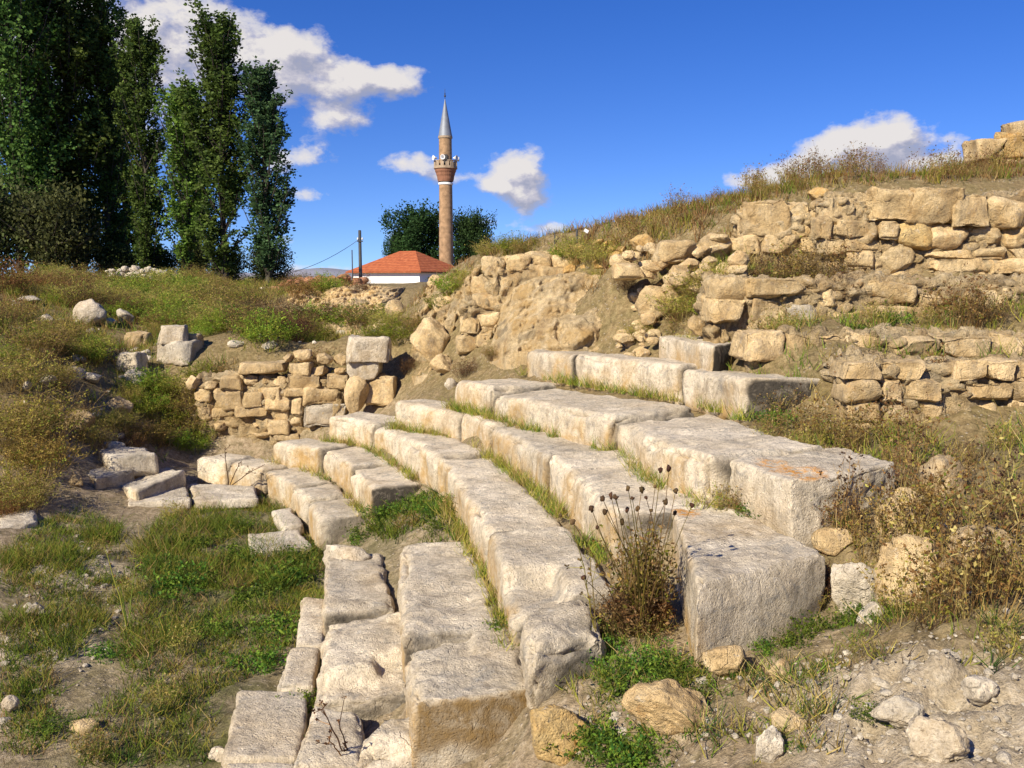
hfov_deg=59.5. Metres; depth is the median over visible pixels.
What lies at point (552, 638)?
seat block
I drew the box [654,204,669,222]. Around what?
dry weed
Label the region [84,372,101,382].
rock
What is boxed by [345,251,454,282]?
mosque
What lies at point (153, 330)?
shrub
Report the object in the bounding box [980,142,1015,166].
dry weed
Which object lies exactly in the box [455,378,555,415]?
seat block
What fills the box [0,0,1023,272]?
sky
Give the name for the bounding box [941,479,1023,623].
straw weed
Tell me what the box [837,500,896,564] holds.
straw weed
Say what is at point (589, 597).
dry stalk
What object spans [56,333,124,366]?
shrub
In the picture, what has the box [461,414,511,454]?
seat block
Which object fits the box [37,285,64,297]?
shrub
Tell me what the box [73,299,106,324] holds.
rock
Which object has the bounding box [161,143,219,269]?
poplar tree
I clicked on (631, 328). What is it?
mound bush
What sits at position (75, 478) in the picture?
rock
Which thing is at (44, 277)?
shrub
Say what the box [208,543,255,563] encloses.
herb
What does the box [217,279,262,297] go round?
shrub
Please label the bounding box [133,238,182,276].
undergrowth bush
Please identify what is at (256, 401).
rubble wall
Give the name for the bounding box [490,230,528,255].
mound bush
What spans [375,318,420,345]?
mound bush
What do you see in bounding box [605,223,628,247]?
dry weed
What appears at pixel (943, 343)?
dry weed
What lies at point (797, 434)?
dry weed
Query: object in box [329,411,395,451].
seat block
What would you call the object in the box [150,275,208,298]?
shrub
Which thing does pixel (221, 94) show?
poplar tree
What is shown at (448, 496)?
herb
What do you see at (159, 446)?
slope grass
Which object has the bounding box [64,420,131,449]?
hollow bush
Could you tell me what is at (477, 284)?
rock
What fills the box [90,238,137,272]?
undergrowth bush
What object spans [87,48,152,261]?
poplar tree
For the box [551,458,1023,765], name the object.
grass
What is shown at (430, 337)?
rock
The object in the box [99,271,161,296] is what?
shrub
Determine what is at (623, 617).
herb
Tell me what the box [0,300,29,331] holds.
shrub
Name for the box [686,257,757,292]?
mound bush
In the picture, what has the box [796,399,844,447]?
dry weed
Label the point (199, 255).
undergrowth bush
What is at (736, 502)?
weed
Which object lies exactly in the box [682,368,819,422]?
seat block
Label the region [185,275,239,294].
shrub
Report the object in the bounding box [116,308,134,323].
rock
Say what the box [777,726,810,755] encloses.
herb
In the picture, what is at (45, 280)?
shrub
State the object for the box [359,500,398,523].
herb
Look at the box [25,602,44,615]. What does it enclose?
rock
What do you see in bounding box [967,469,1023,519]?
straggly weed
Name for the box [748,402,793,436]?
dry weed
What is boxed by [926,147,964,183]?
dry weed
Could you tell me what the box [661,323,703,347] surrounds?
ledge weed
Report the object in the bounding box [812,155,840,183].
dry weed
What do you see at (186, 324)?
shrub
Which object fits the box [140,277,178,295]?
shrub
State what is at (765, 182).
dry weed
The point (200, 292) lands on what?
shrub
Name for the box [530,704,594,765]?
rock
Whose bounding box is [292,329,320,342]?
shrub
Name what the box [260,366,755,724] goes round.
joint grass
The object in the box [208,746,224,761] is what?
rock
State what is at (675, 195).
dry weed
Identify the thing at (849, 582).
rock
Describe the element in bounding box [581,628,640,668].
herb
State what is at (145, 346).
slope grass
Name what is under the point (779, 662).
rock
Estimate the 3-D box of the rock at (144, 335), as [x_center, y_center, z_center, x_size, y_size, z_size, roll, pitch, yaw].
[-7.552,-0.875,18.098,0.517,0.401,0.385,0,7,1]
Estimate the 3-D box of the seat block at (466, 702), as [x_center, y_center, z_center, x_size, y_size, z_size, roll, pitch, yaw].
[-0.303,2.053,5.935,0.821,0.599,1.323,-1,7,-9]
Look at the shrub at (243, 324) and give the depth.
17.53 m
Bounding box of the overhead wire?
[240,240,357,276]
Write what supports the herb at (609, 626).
on the ground at (510, 748)
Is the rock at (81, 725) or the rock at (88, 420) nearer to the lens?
the rock at (81, 725)
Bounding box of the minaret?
[432,93,458,265]
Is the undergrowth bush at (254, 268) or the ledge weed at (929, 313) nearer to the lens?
the ledge weed at (929, 313)
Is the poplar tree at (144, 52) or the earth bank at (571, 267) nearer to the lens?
the earth bank at (571, 267)
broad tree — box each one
[378,198,468,265]
[381,229,395,256]
[453,205,496,265]
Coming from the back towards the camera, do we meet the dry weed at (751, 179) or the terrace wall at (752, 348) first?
the dry weed at (751, 179)
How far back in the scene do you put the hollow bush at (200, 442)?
15.70 m
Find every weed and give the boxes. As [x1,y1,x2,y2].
[588,240,608,260]
[597,532,618,564]
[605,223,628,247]
[614,212,645,244]
[619,220,650,248]
[641,209,662,235]
[651,289,695,319]
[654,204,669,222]
[661,194,693,225]
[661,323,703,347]
[663,183,684,205]
[665,209,680,223]
[672,268,702,302]
[674,187,693,207]
[682,292,696,314]
[689,192,706,205]
[693,481,737,510]
[705,181,722,201]
[717,482,745,510]
[718,501,760,517]
[734,164,764,195]
[739,165,770,194]
[740,162,770,188]
[745,248,814,277]
[748,302,789,329]
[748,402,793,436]
[749,168,773,193]
[750,406,805,426]
[752,420,775,436]
[753,386,795,411]
[757,175,775,197]
[764,232,823,276]
[766,301,806,329]
[770,150,810,185]
[772,422,814,444]
[773,383,806,435]
[775,163,802,180]
[777,380,838,442]
[778,232,868,278]
[787,426,824,447]
[793,174,809,191]
[794,147,828,177]
[795,140,824,178]
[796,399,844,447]
[809,235,858,273]
[810,153,830,174]
[810,408,857,445]
[811,486,857,528]
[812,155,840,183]
[812,265,866,303]
[819,444,868,528]
[822,156,846,172]
[823,389,881,451]
[828,407,860,449]
[831,141,872,175]
[832,450,879,548]
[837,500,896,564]
[839,142,874,181]
[839,396,863,446]
[840,554,875,566]
[844,141,878,173]
[845,318,876,330]
[854,544,951,622]
[858,294,899,326]
[859,146,883,173]
[859,470,951,539]
[860,384,960,464]
[865,406,906,440]
[865,457,967,553]
[867,486,914,563]
[869,159,880,172]
[871,154,893,175]
[872,448,964,539]
[874,430,919,478]
[877,311,917,324]
[879,452,937,498]
[880,421,945,506]
[880,512,1004,627]
[882,591,912,611]
[899,532,991,609]
[906,145,935,172]
[907,298,952,326]
[916,263,999,329]
[923,141,958,169]
[925,341,960,364]
[925,438,1023,534]
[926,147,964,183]
[930,281,1022,328]
[930,483,1006,621]
[937,151,953,171]
[937,504,1023,613]
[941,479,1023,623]
[942,427,980,490]
[944,276,1003,328]
[946,438,983,463]
[950,530,1023,591]
[952,162,970,178]
[954,443,1023,596]
[957,153,980,178]
[961,532,1022,605]
[962,145,992,175]
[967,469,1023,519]
[969,524,1023,606]
[969,607,1023,661]
[973,399,1023,513]
[974,478,1023,531]
[976,421,1020,451]
[977,448,1023,536]
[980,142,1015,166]
[982,143,1016,170]
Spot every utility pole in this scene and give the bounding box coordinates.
[351,250,352,278]
[357,230,362,277]
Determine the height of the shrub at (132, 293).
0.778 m
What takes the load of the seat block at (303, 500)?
on the ground at (510, 748)
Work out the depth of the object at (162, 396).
15.76 m
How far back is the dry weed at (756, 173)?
13.73 m
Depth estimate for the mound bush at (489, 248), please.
16.26 m
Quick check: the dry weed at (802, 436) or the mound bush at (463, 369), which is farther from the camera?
the mound bush at (463, 369)
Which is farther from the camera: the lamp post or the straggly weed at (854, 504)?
the lamp post
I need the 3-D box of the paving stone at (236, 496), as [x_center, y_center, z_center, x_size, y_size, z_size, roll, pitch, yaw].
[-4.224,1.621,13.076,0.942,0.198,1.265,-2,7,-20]
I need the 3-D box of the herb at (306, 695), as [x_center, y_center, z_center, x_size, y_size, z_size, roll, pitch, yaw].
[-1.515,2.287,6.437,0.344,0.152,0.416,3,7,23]
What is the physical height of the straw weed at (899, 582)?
0.536 m
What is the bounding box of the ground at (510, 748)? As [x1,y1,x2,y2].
[0,158,1023,767]
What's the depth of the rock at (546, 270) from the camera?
14.17 m
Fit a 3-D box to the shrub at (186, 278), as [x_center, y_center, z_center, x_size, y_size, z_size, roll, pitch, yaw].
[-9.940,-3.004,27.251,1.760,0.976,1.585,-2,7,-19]
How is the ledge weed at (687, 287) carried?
on the ground at (510, 748)
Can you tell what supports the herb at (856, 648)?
on the ground at (510, 748)
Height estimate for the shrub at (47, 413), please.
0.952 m
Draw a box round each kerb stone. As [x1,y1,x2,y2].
[221,690,309,767]
[226,762,293,767]
[277,647,319,716]
[296,597,323,668]
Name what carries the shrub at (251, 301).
on the ground at (510, 748)
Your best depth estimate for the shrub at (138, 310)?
20.23 m
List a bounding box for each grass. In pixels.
[0,270,363,513]
[0,494,137,767]
[57,487,332,767]
[104,436,196,462]
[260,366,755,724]
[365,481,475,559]
[366,149,1023,330]
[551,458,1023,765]
[705,246,1023,473]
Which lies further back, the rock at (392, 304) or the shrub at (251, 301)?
the shrub at (251, 301)
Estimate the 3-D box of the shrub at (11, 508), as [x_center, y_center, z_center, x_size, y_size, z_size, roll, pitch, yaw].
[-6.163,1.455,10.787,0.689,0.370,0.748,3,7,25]
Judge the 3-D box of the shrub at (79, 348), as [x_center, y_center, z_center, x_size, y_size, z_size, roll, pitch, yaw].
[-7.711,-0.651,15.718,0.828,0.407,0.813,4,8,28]
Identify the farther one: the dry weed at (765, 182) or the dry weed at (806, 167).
the dry weed at (806, 167)
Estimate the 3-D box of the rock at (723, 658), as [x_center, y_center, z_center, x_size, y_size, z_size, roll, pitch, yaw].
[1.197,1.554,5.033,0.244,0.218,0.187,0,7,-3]
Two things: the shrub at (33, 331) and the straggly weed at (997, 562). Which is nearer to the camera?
the straggly weed at (997, 562)
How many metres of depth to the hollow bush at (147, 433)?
14.82 m
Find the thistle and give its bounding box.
[570,465,693,639]
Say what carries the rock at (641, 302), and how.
on the ground at (510, 748)
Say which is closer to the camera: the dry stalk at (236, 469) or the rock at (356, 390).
the dry stalk at (236, 469)
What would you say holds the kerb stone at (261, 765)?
on the ground at (510, 748)
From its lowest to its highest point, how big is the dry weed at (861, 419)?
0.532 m
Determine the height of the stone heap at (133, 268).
0.672 m
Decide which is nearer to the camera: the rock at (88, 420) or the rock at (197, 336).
the rock at (88, 420)
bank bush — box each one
[267,293,322,320]
[273,268,330,299]
[288,297,332,324]
[302,292,355,324]
[308,268,350,290]
[317,299,367,326]
[334,296,387,330]
[339,272,379,295]
[354,302,388,323]
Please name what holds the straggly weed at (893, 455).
on the ground at (510, 748)
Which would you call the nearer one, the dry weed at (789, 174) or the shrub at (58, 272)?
the dry weed at (789, 174)
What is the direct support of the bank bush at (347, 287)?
on the ground at (510, 748)
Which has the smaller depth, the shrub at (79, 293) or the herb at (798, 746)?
the herb at (798, 746)
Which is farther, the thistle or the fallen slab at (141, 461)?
the fallen slab at (141, 461)
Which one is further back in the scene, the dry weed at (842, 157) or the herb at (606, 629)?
the dry weed at (842, 157)
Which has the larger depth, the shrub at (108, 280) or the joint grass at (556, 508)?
the shrub at (108, 280)
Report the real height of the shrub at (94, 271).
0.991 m
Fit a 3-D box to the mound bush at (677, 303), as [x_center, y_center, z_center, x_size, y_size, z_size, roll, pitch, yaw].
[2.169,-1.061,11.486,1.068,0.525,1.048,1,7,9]
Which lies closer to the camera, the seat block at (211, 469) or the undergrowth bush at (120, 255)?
the seat block at (211, 469)
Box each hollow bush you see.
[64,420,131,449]
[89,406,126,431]
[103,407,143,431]
[109,427,146,446]
[112,366,171,397]
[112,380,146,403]
[112,415,169,443]
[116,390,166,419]
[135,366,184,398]
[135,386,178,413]
[135,413,194,447]
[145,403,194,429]
[147,367,195,401]
[152,386,209,417]
[157,426,196,450]
[166,404,215,436]
[174,431,218,453]
[186,419,218,442]
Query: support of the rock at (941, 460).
on the ground at (510, 748)
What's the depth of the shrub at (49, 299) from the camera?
20.05 m
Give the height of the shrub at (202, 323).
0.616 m
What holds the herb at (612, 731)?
on the ground at (510, 748)
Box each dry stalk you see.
[220,445,264,484]
[311,696,347,755]
[559,514,603,631]
[971,532,1012,603]
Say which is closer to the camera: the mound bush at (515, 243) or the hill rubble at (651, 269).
the hill rubble at (651, 269)
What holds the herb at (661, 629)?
on the ground at (510, 748)
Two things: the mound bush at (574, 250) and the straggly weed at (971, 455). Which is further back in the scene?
the mound bush at (574, 250)
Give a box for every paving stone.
[0,510,37,528]
[128,486,191,508]
[188,484,258,508]
[248,530,311,557]
[271,508,303,533]
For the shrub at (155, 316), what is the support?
on the ground at (510, 748)
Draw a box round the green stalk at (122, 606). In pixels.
[104,540,142,633]
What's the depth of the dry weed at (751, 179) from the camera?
13.36 m
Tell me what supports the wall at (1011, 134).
on the ground at (510, 748)
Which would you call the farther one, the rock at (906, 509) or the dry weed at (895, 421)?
the dry weed at (895, 421)
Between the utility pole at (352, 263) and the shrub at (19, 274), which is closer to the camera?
the shrub at (19, 274)
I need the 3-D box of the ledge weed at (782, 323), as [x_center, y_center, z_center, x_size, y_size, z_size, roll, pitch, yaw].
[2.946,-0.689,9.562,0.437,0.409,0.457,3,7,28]
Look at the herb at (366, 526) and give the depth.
10.40 m
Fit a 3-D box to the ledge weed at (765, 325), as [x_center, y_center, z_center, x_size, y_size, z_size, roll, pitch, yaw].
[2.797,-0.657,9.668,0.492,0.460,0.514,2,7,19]
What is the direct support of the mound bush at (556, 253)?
on the ground at (510, 748)
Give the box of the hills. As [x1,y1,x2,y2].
[9,268,351,279]
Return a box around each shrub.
[0,255,46,293]
[0,269,37,284]
[0,277,41,293]
[0,285,22,297]
[0,294,44,320]
[0,296,47,327]
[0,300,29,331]
[0,310,83,359]
[0,339,73,392]
[0,340,21,362]
[0,377,112,443]
[0,395,58,445]
[0,415,99,477]
[0,435,39,458]
[0,452,79,508]
[0,471,68,514]
[0,488,35,517]
[6,347,45,366]
[8,319,56,347]
[8,406,70,439]
[18,260,81,277]
[19,285,44,294]
[22,353,96,389]
[24,260,119,288]
[28,264,75,288]
[31,313,91,342]
[32,267,73,285]
[35,265,80,281]
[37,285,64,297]
[38,280,65,294]
[38,289,65,305]
[43,272,122,305]
[43,334,81,355]
[44,272,103,299]
[46,338,91,357]
[51,317,96,339]
[52,263,90,275]
[54,274,121,308]
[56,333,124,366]
[58,260,123,283]
[64,327,127,358]
[65,275,94,290]
[70,294,104,306]
[93,267,146,286]
[94,275,135,289]
[97,258,130,275]
[97,288,146,314]
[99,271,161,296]
[101,293,157,320]
[103,282,144,302]
[107,282,159,304]
[118,305,187,330]
[120,292,158,315]
[122,267,171,281]
[123,268,184,282]
[126,269,170,288]
[128,290,211,314]
[134,284,184,302]
[135,300,195,327]
[136,321,174,337]
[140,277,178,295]
[141,289,204,316]
[145,264,193,281]
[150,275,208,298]
[151,270,210,292]
[151,287,183,304]
[156,270,211,290]
[159,275,195,290]
[163,275,238,308]
[163,302,217,326]
[164,321,192,332]
[166,270,211,285]
[167,293,205,310]
[169,293,271,329]
[173,261,228,278]
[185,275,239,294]
[187,310,215,329]
[188,307,232,334]
[189,321,217,336]
[190,272,231,286]
[192,289,248,310]
[193,303,251,332]
[199,274,237,284]
[205,284,299,337]
[216,304,307,351]
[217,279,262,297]
[218,289,286,315]
[222,313,275,334]
[223,283,274,298]
[262,301,320,342]
[270,273,302,287]
[277,271,316,281]
[285,307,323,340]
[292,313,331,334]
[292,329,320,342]
[296,315,338,340]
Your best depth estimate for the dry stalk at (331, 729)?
5.35 m
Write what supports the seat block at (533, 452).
on the ground at (510, 748)
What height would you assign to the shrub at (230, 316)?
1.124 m
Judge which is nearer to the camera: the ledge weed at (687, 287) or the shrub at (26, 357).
the ledge weed at (687, 287)
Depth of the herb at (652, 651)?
5.27 m
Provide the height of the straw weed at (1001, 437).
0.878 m
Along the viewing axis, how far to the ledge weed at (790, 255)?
10.95 m
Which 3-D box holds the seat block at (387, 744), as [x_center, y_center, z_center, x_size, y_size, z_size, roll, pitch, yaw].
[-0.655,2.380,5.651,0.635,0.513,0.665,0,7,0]
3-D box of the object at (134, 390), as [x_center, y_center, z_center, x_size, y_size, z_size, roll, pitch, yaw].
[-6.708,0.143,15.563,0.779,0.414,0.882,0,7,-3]
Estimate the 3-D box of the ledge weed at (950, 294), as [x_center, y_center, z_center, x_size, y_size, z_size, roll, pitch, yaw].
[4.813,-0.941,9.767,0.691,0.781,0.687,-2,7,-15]
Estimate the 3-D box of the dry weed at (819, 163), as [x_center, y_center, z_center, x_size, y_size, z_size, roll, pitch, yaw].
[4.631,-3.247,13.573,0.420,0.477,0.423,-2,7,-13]
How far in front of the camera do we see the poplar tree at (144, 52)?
40.62 m
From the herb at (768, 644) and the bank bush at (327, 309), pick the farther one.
the bank bush at (327, 309)
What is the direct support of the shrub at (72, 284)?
on the ground at (510, 748)
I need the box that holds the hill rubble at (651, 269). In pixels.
[609,242,749,312]
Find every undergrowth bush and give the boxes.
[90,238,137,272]
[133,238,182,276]
[164,232,216,274]
[205,248,248,281]
[239,236,295,282]
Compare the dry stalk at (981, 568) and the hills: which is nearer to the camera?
the dry stalk at (981, 568)
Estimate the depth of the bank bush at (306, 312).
23.06 m
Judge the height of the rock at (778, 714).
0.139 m
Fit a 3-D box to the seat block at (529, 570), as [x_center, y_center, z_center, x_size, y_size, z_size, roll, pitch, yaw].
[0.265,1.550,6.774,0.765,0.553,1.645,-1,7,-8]
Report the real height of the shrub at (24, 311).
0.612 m
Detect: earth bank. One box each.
[285,285,404,335]
[409,264,498,384]
[490,272,602,369]
[550,239,625,273]
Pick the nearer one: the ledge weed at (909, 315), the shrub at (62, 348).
the ledge weed at (909, 315)
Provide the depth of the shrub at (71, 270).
26.56 m
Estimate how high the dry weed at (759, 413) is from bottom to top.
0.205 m
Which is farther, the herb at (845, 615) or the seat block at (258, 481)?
the seat block at (258, 481)
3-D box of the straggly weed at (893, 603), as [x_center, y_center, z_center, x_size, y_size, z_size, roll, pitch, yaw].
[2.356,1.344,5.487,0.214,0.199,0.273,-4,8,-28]
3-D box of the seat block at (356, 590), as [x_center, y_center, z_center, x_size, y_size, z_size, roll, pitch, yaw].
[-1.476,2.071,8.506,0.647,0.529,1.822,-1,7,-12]
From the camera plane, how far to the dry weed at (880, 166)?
12.95 m
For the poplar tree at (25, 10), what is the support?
on the ground at (510, 748)
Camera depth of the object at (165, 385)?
15.95 m
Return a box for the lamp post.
[576,229,588,241]
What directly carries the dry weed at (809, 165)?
on the ground at (510, 748)
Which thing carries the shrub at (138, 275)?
on the ground at (510, 748)
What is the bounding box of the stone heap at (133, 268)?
[105,265,166,278]
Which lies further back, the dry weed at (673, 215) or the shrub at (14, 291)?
the shrub at (14, 291)
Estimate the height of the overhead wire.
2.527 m
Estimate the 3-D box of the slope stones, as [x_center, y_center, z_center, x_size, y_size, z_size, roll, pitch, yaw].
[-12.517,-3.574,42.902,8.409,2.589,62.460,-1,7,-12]
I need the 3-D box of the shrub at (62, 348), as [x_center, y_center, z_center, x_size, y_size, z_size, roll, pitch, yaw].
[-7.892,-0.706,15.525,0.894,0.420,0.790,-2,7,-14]
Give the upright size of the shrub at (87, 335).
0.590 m
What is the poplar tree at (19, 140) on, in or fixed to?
on the ground at (510, 748)
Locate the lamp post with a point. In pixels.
(586, 230)
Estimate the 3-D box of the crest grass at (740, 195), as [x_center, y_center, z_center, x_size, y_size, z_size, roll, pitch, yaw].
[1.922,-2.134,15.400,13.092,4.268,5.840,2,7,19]
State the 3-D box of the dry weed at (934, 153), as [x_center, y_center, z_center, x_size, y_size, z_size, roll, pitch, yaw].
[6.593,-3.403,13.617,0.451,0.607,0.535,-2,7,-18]
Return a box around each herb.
[13,707,82,737]
[60,714,124,764]
[80,632,140,663]
[84,533,114,553]
[119,574,154,598]
[123,551,180,574]
[138,557,217,599]
[139,668,183,708]
[157,498,184,518]
[158,620,201,653]
[166,532,222,551]
[180,611,245,641]
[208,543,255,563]
[210,515,262,532]
[215,637,289,678]
[225,577,288,607]
[239,551,324,587]
[247,608,320,642]
[271,540,323,569]
[275,686,316,713]
[339,515,393,536]
[342,529,370,545]
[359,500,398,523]
[380,493,427,514]
[387,510,419,528]
[406,489,428,502]
[409,497,436,516]
[413,516,450,533]
[429,493,455,514]
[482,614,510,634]
[541,712,654,767]
[572,702,645,760]
[576,576,677,638]
[578,652,660,699]
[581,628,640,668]
[583,723,674,767]
[586,596,646,639]
[598,616,616,638]
[611,644,689,683]
[611,733,683,767]
[618,636,705,673]
[626,605,684,644]
[645,653,726,696]
[724,661,755,679]
[747,636,788,659]
[769,624,823,649]
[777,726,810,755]
[787,609,851,638]
[817,587,829,610]
[817,599,864,632]
[822,552,845,600]
[839,629,879,663]
[844,692,893,728]
[853,599,908,621]
[897,584,941,620]
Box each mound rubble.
[391,251,549,340]
[612,287,660,356]
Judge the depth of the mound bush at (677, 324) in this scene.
11.33 m
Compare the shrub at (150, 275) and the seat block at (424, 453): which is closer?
the seat block at (424, 453)
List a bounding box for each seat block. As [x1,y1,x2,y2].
[197,453,254,484]
[228,458,288,495]
[266,467,332,507]
[273,438,351,474]
[291,483,346,526]
[293,706,364,767]
[308,498,368,552]
[314,612,405,730]
[321,553,394,639]
[323,447,390,494]
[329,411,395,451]
[350,466,421,519]
[357,717,411,767]
[374,426,487,490]
[395,399,466,440]
[397,542,497,683]
[404,621,526,767]
[437,458,560,573]
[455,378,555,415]
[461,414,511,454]
[487,526,616,645]
[492,426,596,493]
[494,388,693,449]
[519,599,606,708]
[527,349,602,386]
[549,450,709,565]
[575,353,696,404]
[617,414,823,505]
[659,334,735,370]
[672,506,825,674]
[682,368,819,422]
[729,447,894,548]
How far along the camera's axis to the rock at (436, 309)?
16.14 m
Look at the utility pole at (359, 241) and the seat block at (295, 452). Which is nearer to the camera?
the seat block at (295, 452)
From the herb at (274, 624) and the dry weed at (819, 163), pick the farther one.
the dry weed at (819, 163)
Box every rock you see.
[1,695,19,711]
[19,296,40,302]
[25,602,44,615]
[42,314,53,322]
[64,410,95,432]
[69,471,82,485]
[69,718,98,734]
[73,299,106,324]
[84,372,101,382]
[102,318,117,325]
[106,396,132,415]
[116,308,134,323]
[116,352,149,371]
[123,369,146,384]
[124,331,152,347]
[156,339,202,366]
[157,324,189,344]
[178,377,194,402]
[188,333,203,345]
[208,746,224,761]
[322,545,371,565]
[344,376,369,412]
[346,334,392,363]
[346,362,382,380]
[366,373,397,406]
[385,299,405,317]
[410,317,450,361]
[427,274,438,286]
[429,353,451,373]
[432,295,451,312]
[444,378,456,389]
[470,276,487,293]
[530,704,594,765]
[538,265,563,276]
[621,678,713,735]
[629,233,655,252]
[634,285,665,318]
[687,315,705,335]
[697,232,732,259]
[701,645,746,676]
[755,724,784,762]
[765,658,796,680]
[770,706,808,732]
[807,187,829,200]
[811,527,854,555]
[830,562,880,614]
[856,602,884,623]
[868,694,924,729]
[874,487,933,541]
[874,534,940,606]
[905,715,969,762]
[919,454,966,496]
[936,524,1023,590]
[960,674,998,705]
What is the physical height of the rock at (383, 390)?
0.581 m
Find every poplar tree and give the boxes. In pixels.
[0,0,90,274]
[2,0,83,267]
[12,0,121,270]
[66,0,138,266]
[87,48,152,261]
[106,13,173,268]
[146,78,217,269]
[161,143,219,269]
[171,0,258,281]
[233,55,300,282]
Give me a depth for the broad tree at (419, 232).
124.31 m
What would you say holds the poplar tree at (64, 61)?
on the ground at (510, 748)
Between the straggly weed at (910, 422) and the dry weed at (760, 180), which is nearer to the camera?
the straggly weed at (910, 422)
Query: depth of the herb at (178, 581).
9.05 m
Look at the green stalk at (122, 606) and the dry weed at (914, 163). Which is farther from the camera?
the dry weed at (914, 163)
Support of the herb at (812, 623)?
on the ground at (510, 748)
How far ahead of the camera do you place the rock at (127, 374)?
15.98 m
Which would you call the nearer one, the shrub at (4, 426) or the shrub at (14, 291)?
the shrub at (4, 426)
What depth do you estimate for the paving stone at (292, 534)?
10.65 m
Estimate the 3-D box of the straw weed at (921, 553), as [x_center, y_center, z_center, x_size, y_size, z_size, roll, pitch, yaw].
[2.527,1.103,5.238,0.482,0.547,0.407,2,7,16]
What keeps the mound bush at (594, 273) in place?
on the ground at (510, 748)
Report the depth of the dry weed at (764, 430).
7.93 m
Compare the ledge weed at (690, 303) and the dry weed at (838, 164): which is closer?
the ledge weed at (690, 303)
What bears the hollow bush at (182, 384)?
on the ground at (510, 748)
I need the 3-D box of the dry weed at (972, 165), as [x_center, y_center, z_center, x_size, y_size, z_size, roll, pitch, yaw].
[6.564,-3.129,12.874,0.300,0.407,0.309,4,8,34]
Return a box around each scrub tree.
[0,155,47,275]
[0,166,109,271]
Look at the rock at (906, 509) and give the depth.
5.96 m
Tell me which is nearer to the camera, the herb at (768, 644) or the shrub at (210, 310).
the herb at (768, 644)
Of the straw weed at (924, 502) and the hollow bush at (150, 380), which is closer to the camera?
the straw weed at (924, 502)
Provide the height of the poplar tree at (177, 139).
9.092 m
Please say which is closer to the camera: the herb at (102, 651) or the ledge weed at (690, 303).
the herb at (102, 651)
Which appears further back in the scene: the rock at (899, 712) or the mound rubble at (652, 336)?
the mound rubble at (652, 336)
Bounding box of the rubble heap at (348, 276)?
[272,273,368,290]
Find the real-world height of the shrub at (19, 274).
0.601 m
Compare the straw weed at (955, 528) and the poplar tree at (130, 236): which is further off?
the poplar tree at (130, 236)
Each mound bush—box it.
[355,319,394,336]
[359,304,406,330]
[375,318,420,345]
[394,308,431,332]
[395,353,420,374]
[421,291,449,308]
[428,267,468,296]
[434,264,471,288]
[449,356,480,379]
[464,235,501,256]
[478,345,498,360]
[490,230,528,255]
[503,233,541,253]
[545,240,583,260]
[553,231,600,264]
[570,237,619,266]
[583,267,603,276]
[608,320,658,343]
[610,277,639,294]
[638,276,662,287]
[642,282,695,321]
[654,260,719,300]
[655,311,684,335]
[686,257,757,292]
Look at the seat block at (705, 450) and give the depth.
7.41 m
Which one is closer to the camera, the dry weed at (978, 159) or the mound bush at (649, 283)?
the mound bush at (649, 283)
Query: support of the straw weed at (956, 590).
on the ground at (510, 748)
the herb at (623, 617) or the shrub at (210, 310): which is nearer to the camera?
the herb at (623, 617)
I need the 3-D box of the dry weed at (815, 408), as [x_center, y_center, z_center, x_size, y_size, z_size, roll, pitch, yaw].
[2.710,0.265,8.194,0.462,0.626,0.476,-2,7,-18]
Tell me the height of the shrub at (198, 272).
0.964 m
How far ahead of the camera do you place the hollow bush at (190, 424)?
15.86 m
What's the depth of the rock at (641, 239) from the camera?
12.79 m
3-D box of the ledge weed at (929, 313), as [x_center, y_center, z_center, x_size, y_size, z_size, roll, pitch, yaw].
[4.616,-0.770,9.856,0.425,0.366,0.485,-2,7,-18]
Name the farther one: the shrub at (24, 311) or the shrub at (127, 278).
the shrub at (127, 278)
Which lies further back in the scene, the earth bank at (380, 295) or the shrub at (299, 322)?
the earth bank at (380, 295)
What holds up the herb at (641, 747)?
on the ground at (510, 748)
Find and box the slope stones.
[6,285,374,457]
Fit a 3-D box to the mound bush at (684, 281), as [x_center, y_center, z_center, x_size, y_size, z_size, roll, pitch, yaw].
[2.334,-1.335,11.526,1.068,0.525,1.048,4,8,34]
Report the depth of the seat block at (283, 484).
12.86 m
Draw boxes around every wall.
[185,349,348,444]
[455,292,502,359]
[481,252,572,308]
[611,198,816,280]
[693,269,1023,343]
[728,323,1023,372]
[808,186,1023,276]
[820,344,1023,428]
[961,120,1023,170]
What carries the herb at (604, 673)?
on the ground at (510, 748)
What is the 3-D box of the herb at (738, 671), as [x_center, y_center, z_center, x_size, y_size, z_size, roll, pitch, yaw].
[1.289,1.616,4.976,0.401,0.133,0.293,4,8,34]
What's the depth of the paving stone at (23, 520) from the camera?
10.59 m
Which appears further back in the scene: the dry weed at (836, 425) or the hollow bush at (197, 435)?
the hollow bush at (197, 435)
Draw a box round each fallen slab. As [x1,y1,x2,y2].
[88,466,133,488]
[99,447,158,475]
[121,467,185,500]
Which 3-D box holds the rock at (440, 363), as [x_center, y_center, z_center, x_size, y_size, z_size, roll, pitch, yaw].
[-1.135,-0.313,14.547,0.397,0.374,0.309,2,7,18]
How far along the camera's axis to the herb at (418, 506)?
9.98 m

